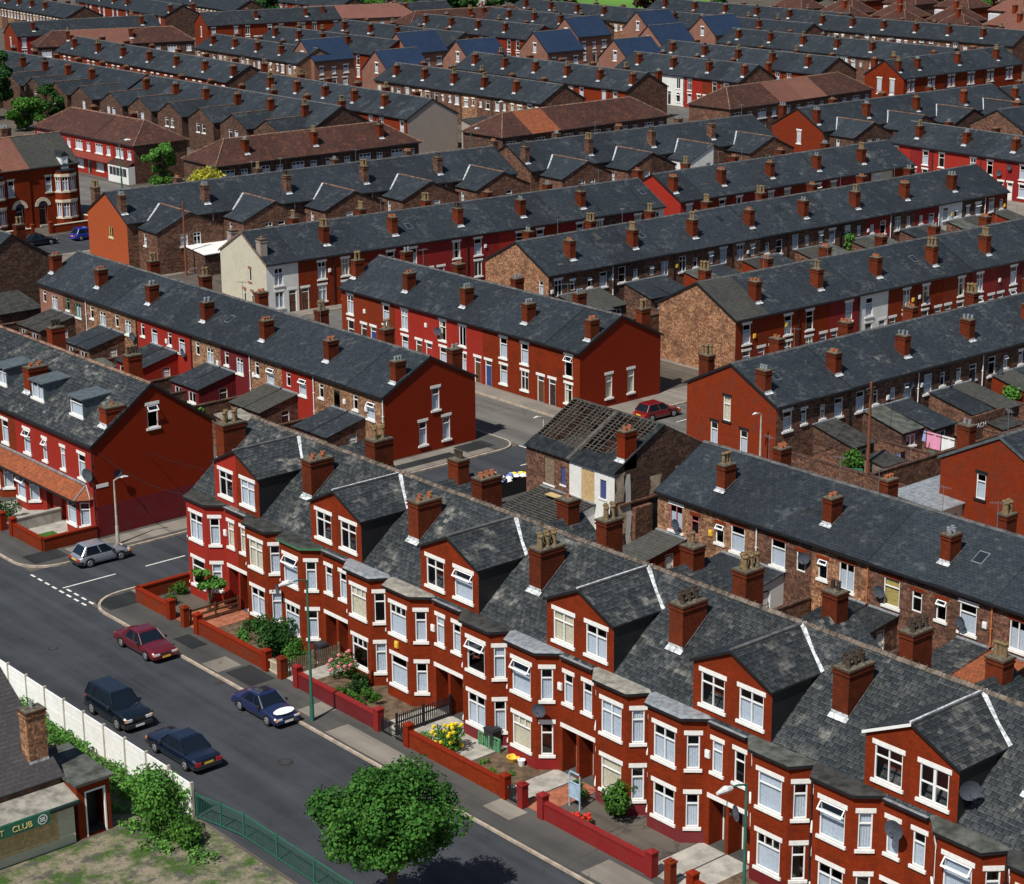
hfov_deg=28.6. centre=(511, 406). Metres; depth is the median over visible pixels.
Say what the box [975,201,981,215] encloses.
window
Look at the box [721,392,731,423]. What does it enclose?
window
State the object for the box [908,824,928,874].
window
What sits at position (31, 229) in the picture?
garden wall
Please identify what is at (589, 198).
terraced house
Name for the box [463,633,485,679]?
window
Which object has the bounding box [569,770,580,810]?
frame stand
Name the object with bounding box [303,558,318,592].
window
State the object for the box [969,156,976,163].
window
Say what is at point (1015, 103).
terraced house
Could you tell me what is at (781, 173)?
terraced house
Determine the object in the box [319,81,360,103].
terraced house
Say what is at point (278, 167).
window
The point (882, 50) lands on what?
terraced house
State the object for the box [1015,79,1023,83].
terraced house
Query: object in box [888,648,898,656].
yard wall
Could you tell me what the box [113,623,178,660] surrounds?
parked car
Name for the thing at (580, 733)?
door
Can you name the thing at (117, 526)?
street lamp
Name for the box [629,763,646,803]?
window
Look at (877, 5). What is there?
semi detached house
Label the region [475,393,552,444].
street
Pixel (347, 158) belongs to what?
window
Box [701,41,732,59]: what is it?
terraced house
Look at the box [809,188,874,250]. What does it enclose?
terraced house
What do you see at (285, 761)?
manhole cover
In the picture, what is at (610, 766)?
window
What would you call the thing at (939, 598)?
window
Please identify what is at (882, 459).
outhouse
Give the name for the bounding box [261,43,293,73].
terraced house
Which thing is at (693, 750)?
window
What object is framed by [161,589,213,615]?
garden
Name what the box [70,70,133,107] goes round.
terraced house
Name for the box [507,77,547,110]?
terraced house
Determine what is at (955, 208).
window
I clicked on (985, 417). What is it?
brick screen wall
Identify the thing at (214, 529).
window
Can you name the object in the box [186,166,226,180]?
shrub
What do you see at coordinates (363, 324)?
door
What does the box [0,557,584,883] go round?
road
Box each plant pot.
[506,753,519,762]
[517,758,525,766]
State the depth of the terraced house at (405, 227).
208.56 m
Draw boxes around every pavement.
[0,422,510,567]
[62,250,485,315]
[94,492,867,883]
[403,201,1023,416]
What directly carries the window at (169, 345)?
in the terraced house at (174, 358)
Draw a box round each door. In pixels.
[16,209,26,227]
[39,206,47,226]
[88,159,91,172]
[227,563,238,570]
[238,568,263,596]
[288,287,297,311]
[300,285,309,309]
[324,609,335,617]
[336,615,364,659]
[360,321,366,335]
[369,324,376,338]
[415,337,422,351]
[425,340,432,355]
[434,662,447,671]
[437,264,445,269]
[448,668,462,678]
[473,354,481,382]
[484,357,491,385]
[536,372,544,401]
[547,375,556,405]
[560,722,577,733]
[577,730,594,742]
[592,51,596,61]
[667,90,670,103]
[707,792,727,839]
[727,802,759,848]
[757,344,765,355]
[819,330,827,340]
[830,328,837,337]
[878,317,886,326]
[879,874,898,883]
[889,314,896,323]
[934,304,941,312]
[944,302,951,310]
[988,292,994,299]
[997,290,1004,297]
[1006,180,1012,200]
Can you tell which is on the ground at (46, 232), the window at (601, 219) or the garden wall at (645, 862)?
the garden wall at (645, 862)
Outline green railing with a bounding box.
[195,792,353,883]
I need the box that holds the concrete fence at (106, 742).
[0,659,194,816]
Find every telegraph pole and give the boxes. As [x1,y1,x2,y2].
[179,202,187,275]
[866,382,875,472]
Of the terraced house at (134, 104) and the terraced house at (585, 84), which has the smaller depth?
the terraced house at (134, 104)
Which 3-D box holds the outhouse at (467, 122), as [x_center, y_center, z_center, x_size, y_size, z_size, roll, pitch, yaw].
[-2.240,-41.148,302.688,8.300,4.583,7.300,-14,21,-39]
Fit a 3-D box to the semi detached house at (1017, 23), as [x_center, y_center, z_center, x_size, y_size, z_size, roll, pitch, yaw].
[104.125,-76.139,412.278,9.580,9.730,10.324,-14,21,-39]
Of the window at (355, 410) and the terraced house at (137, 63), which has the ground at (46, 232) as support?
the terraced house at (137, 63)
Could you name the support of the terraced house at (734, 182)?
on the pavement at (305, 312)
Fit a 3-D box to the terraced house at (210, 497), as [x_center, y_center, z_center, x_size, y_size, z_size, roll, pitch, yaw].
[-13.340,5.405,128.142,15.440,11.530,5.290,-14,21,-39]
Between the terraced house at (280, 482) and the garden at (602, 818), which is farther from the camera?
the terraced house at (280, 482)
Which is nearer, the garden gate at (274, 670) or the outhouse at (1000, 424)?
the garden gate at (274, 670)
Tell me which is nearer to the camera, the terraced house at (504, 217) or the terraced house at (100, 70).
the terraced house at (504, 217)
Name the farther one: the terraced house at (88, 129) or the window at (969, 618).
the terraced house at (88, 129)
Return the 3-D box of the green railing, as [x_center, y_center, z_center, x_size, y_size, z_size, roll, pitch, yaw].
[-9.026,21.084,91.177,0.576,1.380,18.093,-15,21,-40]
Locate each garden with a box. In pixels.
[1,499,42,528]
[29,521,67,533]
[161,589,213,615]
[176,603,236,621]
[190,610,248,628]
[220,619,263,643]
[252,642,311,665]
[272,654,333,670]
[287,661,342,680]
[318,671,387,697]
[358,688,425,720]
[387,706,446,734]
[400,716,462,737]
[432,727,507,760]
[473,748,549,784]
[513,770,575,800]
[528,782,594,811]
[561,793,646,831]
[611,817,695,860]
[658,843,724,879]
[676,855,748,883]
[719,869,758,883]
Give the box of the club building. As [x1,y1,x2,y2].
[0,667,80,868]
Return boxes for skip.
[502,470,525,497]
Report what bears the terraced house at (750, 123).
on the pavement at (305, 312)
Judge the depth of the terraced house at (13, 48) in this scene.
373.53 m
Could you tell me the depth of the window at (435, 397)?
154.32 m
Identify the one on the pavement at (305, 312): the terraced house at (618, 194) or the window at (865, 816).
the terraced house at (618, 194)
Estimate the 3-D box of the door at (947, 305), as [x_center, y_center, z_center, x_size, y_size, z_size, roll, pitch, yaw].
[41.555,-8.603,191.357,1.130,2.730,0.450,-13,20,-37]
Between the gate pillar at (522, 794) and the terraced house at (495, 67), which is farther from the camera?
the terraced house at (495, 67)
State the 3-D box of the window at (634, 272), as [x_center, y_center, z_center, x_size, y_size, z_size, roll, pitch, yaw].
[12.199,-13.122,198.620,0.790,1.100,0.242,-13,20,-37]
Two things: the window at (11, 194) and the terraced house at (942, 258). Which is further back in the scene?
the window at (11, 194)
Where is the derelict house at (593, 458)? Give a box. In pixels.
[502,397,702,544]
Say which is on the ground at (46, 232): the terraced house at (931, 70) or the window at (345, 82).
the terraced house at (931, 70)
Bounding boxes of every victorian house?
[0,125,32,230]
[3,124,81,227]
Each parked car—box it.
[26,232,57,244]
[68,538,131,567]
[69,226,88,240]
[84,675,153,730]
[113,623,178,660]
[145,726,222,770]
[231,685,300,725]
[633,399,680,420]
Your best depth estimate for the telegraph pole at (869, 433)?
143.52 m
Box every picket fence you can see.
[286,642,339,676]
[395,694,451,735]
[478,731,500,752]
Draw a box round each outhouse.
[0,290,40,323]
[93,357,116,367]
[186,238,226,274]
[214,408,251,422]
[460,115,493,148]
[862,449,906,472]
[898,475,964,516]
[986,414,1023,431]
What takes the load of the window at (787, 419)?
in the terraced house at (725, 402)
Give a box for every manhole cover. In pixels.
[48,646,58,649]
[277,758,292,765]
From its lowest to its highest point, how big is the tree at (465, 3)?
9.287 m
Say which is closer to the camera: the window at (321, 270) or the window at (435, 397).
the window at (435, 397)
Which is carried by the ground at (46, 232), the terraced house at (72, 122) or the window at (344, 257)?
the terraced house at (72, 122)
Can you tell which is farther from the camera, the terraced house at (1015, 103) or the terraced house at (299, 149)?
the terraced house at (1015, 103)
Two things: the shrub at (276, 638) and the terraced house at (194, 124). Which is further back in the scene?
the terraced house at (194, 124)
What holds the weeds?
on the waste ground at (122, 800)
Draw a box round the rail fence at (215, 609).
[189,595,239,624]
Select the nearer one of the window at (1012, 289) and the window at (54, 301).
the window at (54, 301)
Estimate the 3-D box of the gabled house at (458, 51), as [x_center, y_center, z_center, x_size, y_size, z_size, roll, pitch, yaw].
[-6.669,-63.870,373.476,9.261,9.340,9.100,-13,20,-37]
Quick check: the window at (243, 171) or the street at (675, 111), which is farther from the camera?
the street at (675, 111)
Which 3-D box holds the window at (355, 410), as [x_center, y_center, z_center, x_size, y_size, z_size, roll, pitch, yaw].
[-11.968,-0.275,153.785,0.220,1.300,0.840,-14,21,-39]
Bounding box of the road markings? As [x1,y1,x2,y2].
[31,419,686,605]
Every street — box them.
[32,445,525,601]
[35,233,89,253]
[79,175,130,212]
[302,309,341,327]
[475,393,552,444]
[521,403,686,446]
[667,106,688,118]
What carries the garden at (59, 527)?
on the pavement at (15, 551)
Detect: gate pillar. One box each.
[179,604,189,627]
[275,655,286,679]
[516,780,528,809]
[663,857,677,883]
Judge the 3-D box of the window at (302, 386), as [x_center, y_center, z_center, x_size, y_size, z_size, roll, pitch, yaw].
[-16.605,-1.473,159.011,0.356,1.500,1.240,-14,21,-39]
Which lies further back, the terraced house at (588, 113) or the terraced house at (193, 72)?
the terraced house at (193, 72)
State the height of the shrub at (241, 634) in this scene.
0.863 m
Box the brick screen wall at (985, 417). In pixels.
[970,407,1005,439]
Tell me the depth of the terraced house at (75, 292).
186.04 m
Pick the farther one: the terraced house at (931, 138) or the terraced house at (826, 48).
the terraced house at (826, 48)
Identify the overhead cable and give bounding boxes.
[97,451,181,493]
[147,452,204,469]
[789,390,865,408]
[807,388,870,469]
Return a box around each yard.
[167,272,221,292]
[213,445,216,457]
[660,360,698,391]
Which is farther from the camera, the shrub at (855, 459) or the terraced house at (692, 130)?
the terraced house at (692, 130)
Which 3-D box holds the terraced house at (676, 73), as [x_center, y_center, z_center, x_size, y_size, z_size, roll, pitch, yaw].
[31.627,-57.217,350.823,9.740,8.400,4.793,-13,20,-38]
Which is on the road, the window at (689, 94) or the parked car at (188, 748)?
the parked car at (188, 748)
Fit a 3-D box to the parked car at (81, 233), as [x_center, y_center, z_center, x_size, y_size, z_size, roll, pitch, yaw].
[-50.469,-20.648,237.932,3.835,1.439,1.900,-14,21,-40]
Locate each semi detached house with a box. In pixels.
[770,0,825,9]
[820,0,876,15]
[831,0,868,17]
[834,0,885,10]
[871,0,931,18]
[879,3,929,22]
[882,0,939,14]
[925,0,987,23]
[933,0,991,21]
[937,8,987,26]
[983,4,1023,27]
[987,0,1023,20]
[997,12,1023,29]
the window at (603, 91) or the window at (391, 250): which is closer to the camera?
the window at (391, 250)
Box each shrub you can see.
[0,499,21,521]
[123,762,194,817]
[142,799,203,846]
[148,171,173,185]
[163,592,177,603]
[166,580,188,594]
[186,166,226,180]
[235,626,250,641]
[239,616,254,632]
[250,612,297,656]
[282,637,311,667]
[326,649,357,677]
[335,686,358,700]
[345,672,369,692]
[352,687,382,704]
[420,730,431,739]
[430,722,465,750]
[479,758,489,764]
[489,767,496,772]
[571,812,592,822]
[573,779,587,798]
[600,778,637,815]
[838,448,864,467]
[843,231,855,250]
[1000,385,1022,407]
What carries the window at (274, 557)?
in the terraced house at (280, 482)
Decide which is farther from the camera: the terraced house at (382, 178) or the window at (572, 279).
the terraced house at (382, 178)
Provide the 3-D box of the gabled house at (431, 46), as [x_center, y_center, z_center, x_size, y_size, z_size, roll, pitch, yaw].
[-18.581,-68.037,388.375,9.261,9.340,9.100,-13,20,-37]
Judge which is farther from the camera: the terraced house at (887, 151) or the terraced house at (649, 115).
the terraced house at (649, 115)
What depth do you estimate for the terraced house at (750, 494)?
125.09 m
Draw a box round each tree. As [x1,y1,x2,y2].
[0,50,13,119]
[4,96,47,130]
[29,83,64,116]
[141,142,176,178]
[192,567,226,610]
[254,0,280,8]
[303,752,473,883]
[360,0,385,3]
[397,0,417,2]
[434,0,476,7]
[450,0,480,7]
[484,0,517,5]
[632,0,655,8]
[982,0,992,5]
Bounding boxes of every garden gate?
[268,659,276,674]
[381,717,391,736]
[393,725,402,742]
[507,784,516,802]
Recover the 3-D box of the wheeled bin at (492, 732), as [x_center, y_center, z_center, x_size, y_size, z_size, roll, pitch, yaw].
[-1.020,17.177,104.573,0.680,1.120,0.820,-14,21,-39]
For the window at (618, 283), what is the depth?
197.43 m
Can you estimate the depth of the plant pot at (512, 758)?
103.00 m
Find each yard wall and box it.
[0,320,22,331]
[23,332,37,338]
[71,350,86,356]
[106,356,120,368]
[149,374,179,391]
[171,390,195,402]
[192,395,240,418]
[212,420,215,445]
[278,417,307,429]
[623,300,658,316]
[631,313,658,330]
[772,596,810,617]
[791,451,906,491]
[813,441,864,471]
[865,434,931,460]
[868,425,1023,484]
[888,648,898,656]
[921,432,956,452]
[952,419,999,437]
[1011,399,1023,418]
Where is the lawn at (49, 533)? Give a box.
[39,531,57,536]
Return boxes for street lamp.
[113,475,127,542]
[119,139,130,187]
[278,579,314,721]
[470,127,479,147]
[716,783,747,883]
[752,412,761,457]
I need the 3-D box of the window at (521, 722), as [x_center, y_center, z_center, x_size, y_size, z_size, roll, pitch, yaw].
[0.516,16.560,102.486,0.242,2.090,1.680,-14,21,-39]
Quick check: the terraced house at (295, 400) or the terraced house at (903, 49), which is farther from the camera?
the terraced house at (903, 49)
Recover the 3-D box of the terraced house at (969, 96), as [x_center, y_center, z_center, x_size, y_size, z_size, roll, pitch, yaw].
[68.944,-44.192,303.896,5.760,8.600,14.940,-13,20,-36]
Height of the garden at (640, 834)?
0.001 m
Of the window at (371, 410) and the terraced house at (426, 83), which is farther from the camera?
the terraced house at (426, 83)
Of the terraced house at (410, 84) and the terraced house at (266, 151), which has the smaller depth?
the terraced house at (266, 151)
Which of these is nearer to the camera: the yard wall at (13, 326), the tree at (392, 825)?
the tree at (392, 825)
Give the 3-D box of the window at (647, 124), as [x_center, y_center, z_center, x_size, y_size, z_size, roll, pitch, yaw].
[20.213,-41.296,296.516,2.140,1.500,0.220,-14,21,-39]
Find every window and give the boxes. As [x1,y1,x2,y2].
[0,415,9,445]
[6,179,15,198]
[20,425,31,456]
[40,435,48,463]
[44,174,52,193]
[52,295,57,308]
[59,443,66,471]
[75,139,82,150]
[75,302,81,319]
[76,449,86,482]
[77,157,83,167]
[86,142,90,151]
[95,143,102,154]
[96,161,103,172]
[100,311,105,325]
[106,146,110,155]
[115,147,123,159]
[124,319,130,336]
[127,150,131,160]
[140,323,145,338]
[145,400,160,430]
[151,328,157,343]
[167,332,172,347]
[177,338,185,356]
[188,507,203,545]
[190,553,206,591]
[207,347,213,363]
[207,515,222,547]
[209,561,224,592]
[222,170,234,176]
[223,351,229,367]
[226,517,235,551]
[235,357,243,376]
[238,523,245,556]
[241,169,247,174]
[247,534,263,574]
[248,266,251,283]
[249,581,264,617]
[254,362,259,378]
[260,165,269,171]
[265,367,273,383]
[267,542,279,575]
[269,590,281,622]
[273,265,284,287]
[274,289,285,309]
[276,164,282,170]
[280,550,298,590]
[283,598,300,637]
[292,161,303,168]
[297,378,306,398]
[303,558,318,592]
[305,607,320,640]
[311,160,316,166]
[316,259,327,280]
[317,282,328,302]
[317,383,324,400]
[319,66,323,75]
[323,561,333,597]
[326,157,337,164]
[337,567,346,603]
[340,256,350,277]
[342,76,347,84]
[343,63,348,72]
[344,156,349,162]
[346,292,353,316]
[347,317,354,330]
[349,580,367,623]
[350,630,368,673]
[352,395,358,412]
[356,54,359,65]
[356,67,359,77]
[359,153,370,160]
[365,401,375,422]
[371,589,385,624]
[373,640,386,674]
[374,62,378,73]
[377,152,382,158]
[381,302,389,325]
[386,249,395,256]
[388,598,407,642]
[389,649,408,693]
[391,149,402,156]
[399,120,403,132]
[400,307,408,331]
[400,333,408,347]
[409,245,417,262]
[412,608,428,644]
[414,659,429,695]
[418,418,428,447]
[430,384,441,412]
[434,611,445,649]
[436,55,442,64]
[438,318,446,342]
[438,344,446,361]
[441,412,451,441]
[450,618,461,657]
[452,239,461,259]
[454,94,458,104]
[455,51,458,62]
[458,323,466,348]
[462,351,466,369]
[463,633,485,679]
[464,97,468,107]
[465,686,486,731]
[473,236,482,256]
[474,258,483,277]
[491,643,506,681]
[492,697,507,734]
[495,101,499,111]
[498,334,507,360]
[498,361,507,386]
[508,653,531,701]
[510,708,531,755]
[519,340,528,366]
[519,368,528,392]
[532,42,536,52]
[536,227,544,236]
[538,665,555,703]
[538,720,555,757]
[539,280,542,294]
[553,277,562,296]
[561,668,574,709]
[562,352,572,379]
[563,380,572,404]
[569,278,575,290]
[573,55,578,63]
[576,221,584,229]
[580,676,593,718]
[586,277,592,288]
[591,129,600,132]
[595,218,603,226]
[598,694,622,744]
[598,750,622,793]
[600,271,608,288]
[601,90,605,99]
[602,39,606,47]
[605,371,613,400]
[613,50,616,61]
[617,266,624,284]
[626,366,635,394]
[629,706,647,746]
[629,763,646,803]
[633,269,638,279]
[634,212,641,220]
[635,21,639,30]
[644,122,652,126]
[650,718,676,769]
[650,776,675,827]
[661,261,667,275]
[667,500,683,535]
[676,77,680,89]
[676,91,680,102]
[678,256,685,273]
[683,789,701,830]
[684,731,702,772]
[686,203,692,211]
[687,78,691,90]
[687,92,691,102]
[689,511,700,535]
[693,257,698,268]
[700,26,703,35]
[708,251,713,263]
[709,418,718,442]
[709,734,724,779]
[712,81,716,91]
[713,519,725,547]
[719,197,725,205]
[719,246,727,263]
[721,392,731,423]
[728,520,745,556]
[731,744,746,789]
[736,195,742,203]
[736,242,744,260]
[739,426,748,451]
[741,347,751,358]
[742,321,751,346]
[747,813,750,862]
[749,759,751,803]
[750,243,755,255]
[752,825,781,881]
[754,765,783,820]
[757,109,766,118]
[765,243,769,254]
[768,189,774,197]
[768,534,786,571]
[772,108,776,116]
[782,407,793,433]
[783,312,793,336]
[784,187,790,194]
[784,338,792,349]
[788,840,808,883]
[790,779,810,822]
[792,234,797,249]
[795,546,806,572]
[796,129,801,144]
[800,406,807,426]
[804,333,813,343]
[805,235,808,245]
[805,307,814,332]
[806,102,813,105]
[815,554,828,583]
[815,793,847,850]
[815,855,844,883]
[818,230,823,242]
[819,404,826,421]
[829,227,836,242]
[834,397,843,418]
[838,557,856,595]
[844,225,850,239]
[845,299,853,321]
[851,59,854,67]
[852,95,858,100]
[853,871,873,883]
[854,390,863,414]
[854,808,876,853]
[864,320,872,329]
[865,295,873,318]
[869,224,874,234]
[872,390,878,406]
[875,172,881,179]
[876,77,881,93]
[880,572,901,612]
[882,813,901,862]
[889,78,894,95]
[890,387,894,399]
[894,216,900,231]
[902,286,911,310]
[903,382,910,397]
[906,216,910,227]
[907,79,910,92]
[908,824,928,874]
[910,586,923,612]
[911,79,914,92]
[919,215,923,225]
[921,149,928,165]
[921,282,930,305]
[921,307,929,315]
[922,373,931,396]
[929,213,933,223]
[930,836,935,883]
[932,76,935,88]
[933,594,948,625]
[937,152,944,168]
[939,372,945,387]
[940,849,974,883]
[942,205,949,221]
[947,74,951,87]
[951,73,955,86]
[953,206,958,218]
[955,367,961,383]
[956,597,978,639]
[957,275,965,297]
[966,204,970,215]
[967,72,970,84]
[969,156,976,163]
[969,363,977,380]
[971,71,974,84]
[973,469,987,502]
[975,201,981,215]
[976,271,984,292]
[983,865,1004,883]
[986,159,993,175]
[987,69,990,81]
[987,356,995,378]
[988,198,993,213]
[990,69,993,81]
[1003,355,1008,370]
[1005,67,1009,79]
[1008,614,1023,655]
[1009,66,1012,78]
[1009,263,1017,285]
[1009,287,1016,294]
[1017,182,1023,198]
[1017,348,1023,366]
[1018,164,1023,180]
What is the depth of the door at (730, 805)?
92.97 m
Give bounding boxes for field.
[562,0,709,8]
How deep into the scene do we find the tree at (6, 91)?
335.11 m
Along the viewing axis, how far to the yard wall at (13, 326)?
189.52 m
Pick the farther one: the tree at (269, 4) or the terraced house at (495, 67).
the tree at (269, 4)
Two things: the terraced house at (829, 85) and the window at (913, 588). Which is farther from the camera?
the terraced house at (829, 85)
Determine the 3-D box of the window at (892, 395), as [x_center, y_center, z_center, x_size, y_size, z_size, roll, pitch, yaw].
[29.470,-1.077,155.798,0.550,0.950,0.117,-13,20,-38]
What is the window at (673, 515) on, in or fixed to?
in the terraced house at (684, 491)
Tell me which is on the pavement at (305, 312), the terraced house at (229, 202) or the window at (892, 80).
the terraced house at (229, 202)
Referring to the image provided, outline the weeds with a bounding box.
[18,695,219,865]
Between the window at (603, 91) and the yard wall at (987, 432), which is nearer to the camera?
the yard wall at (987, 432)
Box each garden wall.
[0,510,6,530]
[6,224,34,236]
[8,516,97,551]
[16,507,61,528]
[48,214,87,233]
[134,572,189,620]
[192,611,271,671]
[291,663,384,731]
[402,721,511,799]
[536,791,658,878]
[685,869,705,883]
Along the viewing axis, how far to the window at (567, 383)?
165.32 m
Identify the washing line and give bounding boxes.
[896,448,911,459]
[922,429,955,450]
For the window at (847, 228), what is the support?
in the terraced house at (835, 203)
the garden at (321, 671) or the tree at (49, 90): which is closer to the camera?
the garden at (321, 671)
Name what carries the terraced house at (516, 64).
on the ground at (46, 232)
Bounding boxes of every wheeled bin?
[312,640,329,661]
[482,725,501,749]
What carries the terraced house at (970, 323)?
on the pavement
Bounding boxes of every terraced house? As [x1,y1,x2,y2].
[0,45,16,51]
[0,53,59,107]
[0,216,50,304]
[0,318,65,436]
[0,337,68,496]
[2,346,155,509]
[3,49,37,66]
[3,58,61,109]
[6,50,16,60]
[10,57,82,112]
[11,54,38,66]
[16,250,101,332]
[23,61,84,112]
[28,257,127,341]
[32,60,105,117]
[32,106,77,132]
[40,366,215,537]
[47,65,108,109]
[51,104,97,149]
[55,64,130,110]
[66,35,105,61]
[66,251,160,350]
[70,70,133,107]
[70,111,116,174]
[75,272,177,358]
[78,40,111,63]
[80,72,147,110]
[85,179,190,274]
[87,111,137,177]
[89,38,129,65]
[99,75,162,112]
[103,44,136,67]
[107,119,188,184]
[109,74,185,116]
[114,43,155,69]
[114,266,212,369]
[127,79,192,118]
[128,48,163,72]
[138,78,214,124]
[140,48,181,74]
[142,288,233,380]
[149,181,224,244]
[154,53,190,77]
[156,84,223,129]
[167,51,209,78]
[168,83,245,146]
[169,281,268,391]
[172,165,274,238]
[181,137,253,181]
[182,407,394,608]
[183,57,218,81]
[184,305,294,404]
[187,89,254,149]
[195,57,238,83]
[199,84,277,147]
[213,58,267,87]
[218,226,299,311]
[219,94,287,138]
[226,35,262,60]
[228,299,329,410]
[232,93,311,136]
[232,161,307,226]
[233,423,470,626]
[235,133,288,171]
[236,71,272,90]
[238,40,269,64]
[244,324,358,423]
[250,38,285,69]
[250,74,285,92]
[252,100,323,134]
[252,158,354,221]
[253,222,334,309]
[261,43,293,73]
[264,69,304,93]
[266,95,370,132]
[270,129,322,168]
[272,42,297,74]
[272,451,474,656]
[278,78,311,96]
[284,47,329,78]
[287,209,369,304]
[291,77,332,98]
[292,318,437,435]
[303,125,354,164]
[310,343,477,459]
[311,82,340,101]
[311,162,384,214]
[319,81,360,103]
[329,149,430,210]
[332,469,580,685]
[334,86,369,106]
[336,122,387,160]
[338,246,413,336]
[343,213,402,266]
[346,82,390,115]
[353,37,384,80]
[355,197,436,267]
[360,91,399,121]
[365,38,399,59]
[365,249,433,344]
[369,120,421,157]
[373,62,408,89]
[374,90,420,126]
[381,491,595,706]
[386,154,460,204]
[388,61,427,93]
[390,96,458,152]
[392,260,465,352]
[401,66,438,94]
[402,148,503,200]
[410,204,468,275]
[416,64,455,97]
[419,192,500,279]
[420,275,491,361]
[430,70,467,105]
[445,65,485,124]
[445,501,706,745]
[449,273,524,383]
[456,51,486,70]
[458,145,531,194]
[460,74,498,118]
[460,111,532,148]
[467,47,503,72]
[473,195,531,249]
[475,72,516,116]
[480,290,553,392]
[482,189,561,240]
[483,235,614,311]
[485,55,516,74]
[488,138,587,191]
[491,78,529,114]
[496,54,533,76]
[503,537,731,778]
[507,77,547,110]
[511,283,587,402]
[512,107,560,140]
[515,58,547,78]
[518,187,586,233]
[521,218,628,314]
[523,82,586,108]
[527,57,564,80]
[540,104,588,136]
[541,136,613,183]
[541,180,620,227]
[543,298,663,407]
[546,62,579,83]
[551,122,652,180]
[559,61,596,91]
[568,101,615,132]
[575,66,612,101]
[575,550,850,815]
[577,180,646,226]
[581,225,669,308]
[584,208,685,293]
[591,62,629,100]
[595,97,642,128]
[604,128,675,172]
[608,68,668,112]
[614,51,650,69]
[614,123,713,169]
[621,96,668,126]
[621,177,666,218]
[622,440,753,569]
[632,49,667,71]
[632,167,703,215]
[642,215,719,286]
[643,203,740,275]
[644,590,880,853]
[648,54,684,83]
[657,275,770,368]
[659,40,683,53]
[665,53,702,106]
[665,111,736,163]
[669,38,699,55]
[673,116,772,160]
[678,156,732,207]
[680,151,756,203]
[683,58,720,106]
[684,343,816,459]
[686,43,716,57]
[687,85,756,120]
[697,260,801,352]
[700,193,795,264]
[700,205,776,271]
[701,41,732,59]
[701,57,738,95]
[703,435,806,579]
[718,46,749,60]
[719,61,777,87]
[720,148,780,203]
[724,105,794,156]
[725,455,860,608]
[726,614,1016,883]
[728,154,804,199]
[734,45,766,62]
[735,82,779,131]
[741,186,818,261]
[751,50,783,67]
[754,185,849,254]
[759,254,861,338]
[760,79,804,112]
[761,252,832,345]
[768,334,924,448]
[769,46,801,79]
[769,327,876,456]
[770,102,874,152]
[771,152,827,196]
[775,147,850,191]
[780,33,812,51]
[782,53,819,78]
[784,76,827,106]
[798,31,829,53]
[799,467,918,622]
[800,52,857,79]
[806,173,897,243]
[807,73,850,103]
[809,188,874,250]
[809,653,1023,883]
[813,36,846,55]
[818,146,872,189]
[818,243,919,324]
[819,140,893,184]
[822,240,890,330]
[824,101,893,140]
[828,97,924,134]
[830,71,873,100]
[833,35,863,62]
[837,318,994,421]
[841,328,957,450]
[848,39,881,83]
[853,484,979,650]
[855,164,947,233]
[859,179,927,241]
[863,56,925,97]
[864,139,915,177]
[865,38,899,72]
[874,233,973,310]
[875,95,939,123]
[877,91,973,127]
[879,240,946,316]
[883,43,917,59]
[888,120,943,171]
[890,51,945,90]
[896,171,977,231]
[902,303,1023,401]
[903,165,992,224]
[904,688,1023,883]
[906,44,936,56]
[908,312,1021,417]
[910,119,975,173]
[924,89,983,120]
[925,84,1013,114]
[926,52,965,88]
[926,230,999,302]
[927,222,1023,298]
[927,498,1023,673]
[930,50,984,85]
[932,127,992,170]
[934,46,959,52]
[937,409,1023,535]
[943,164,1023,222]
[948,567,1023,683]
[956,126,1023,187]
[963,282,1023,353]
[966,48,1004,86]
[969,44,1023,85]
[969,107,1023,135]
[970,83,1023,105]
[970,298,1023,374]
[978,208,1023,277]
[978,213,1023,270]
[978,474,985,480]
[980,133,1023,186]
[986,80,1023,103]
[1005,136,1023,202]
[1006,828,1023,883]
[1012,100,1021,106]
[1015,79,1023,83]
[1016,105,1023,112]
[1021,278,1023,291]
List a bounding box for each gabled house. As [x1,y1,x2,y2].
[292,36,355,85]
[360,46,428,88]
[391,29,447,67]
[441,37,507,68]
[518,28,584,63]
[555,15,612,63]
[597,36,660,67]
[622,8,677,37]
[638,22,694,46]
[688,13,743,43]
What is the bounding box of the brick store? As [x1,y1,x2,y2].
[49,742,113,839]
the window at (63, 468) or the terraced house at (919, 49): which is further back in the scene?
the terraced house at (919, 49)
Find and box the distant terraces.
[0,0,1023,71]
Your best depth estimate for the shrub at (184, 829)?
95.13 m
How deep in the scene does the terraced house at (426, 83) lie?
335.27 m
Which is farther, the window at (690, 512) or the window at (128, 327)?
the window at (128, 327)
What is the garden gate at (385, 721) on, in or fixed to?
attached to the garden wall at (349, 706)
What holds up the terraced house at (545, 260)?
on the pavement at (676, 396)
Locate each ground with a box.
[0,0,1023,883]
[0,808,292,883]
[47,728,176,830]
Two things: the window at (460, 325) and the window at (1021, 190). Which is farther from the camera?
the window at (1021, 190)
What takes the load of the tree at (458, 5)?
on the ground at (46, 232)
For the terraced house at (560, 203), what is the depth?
220.08 m

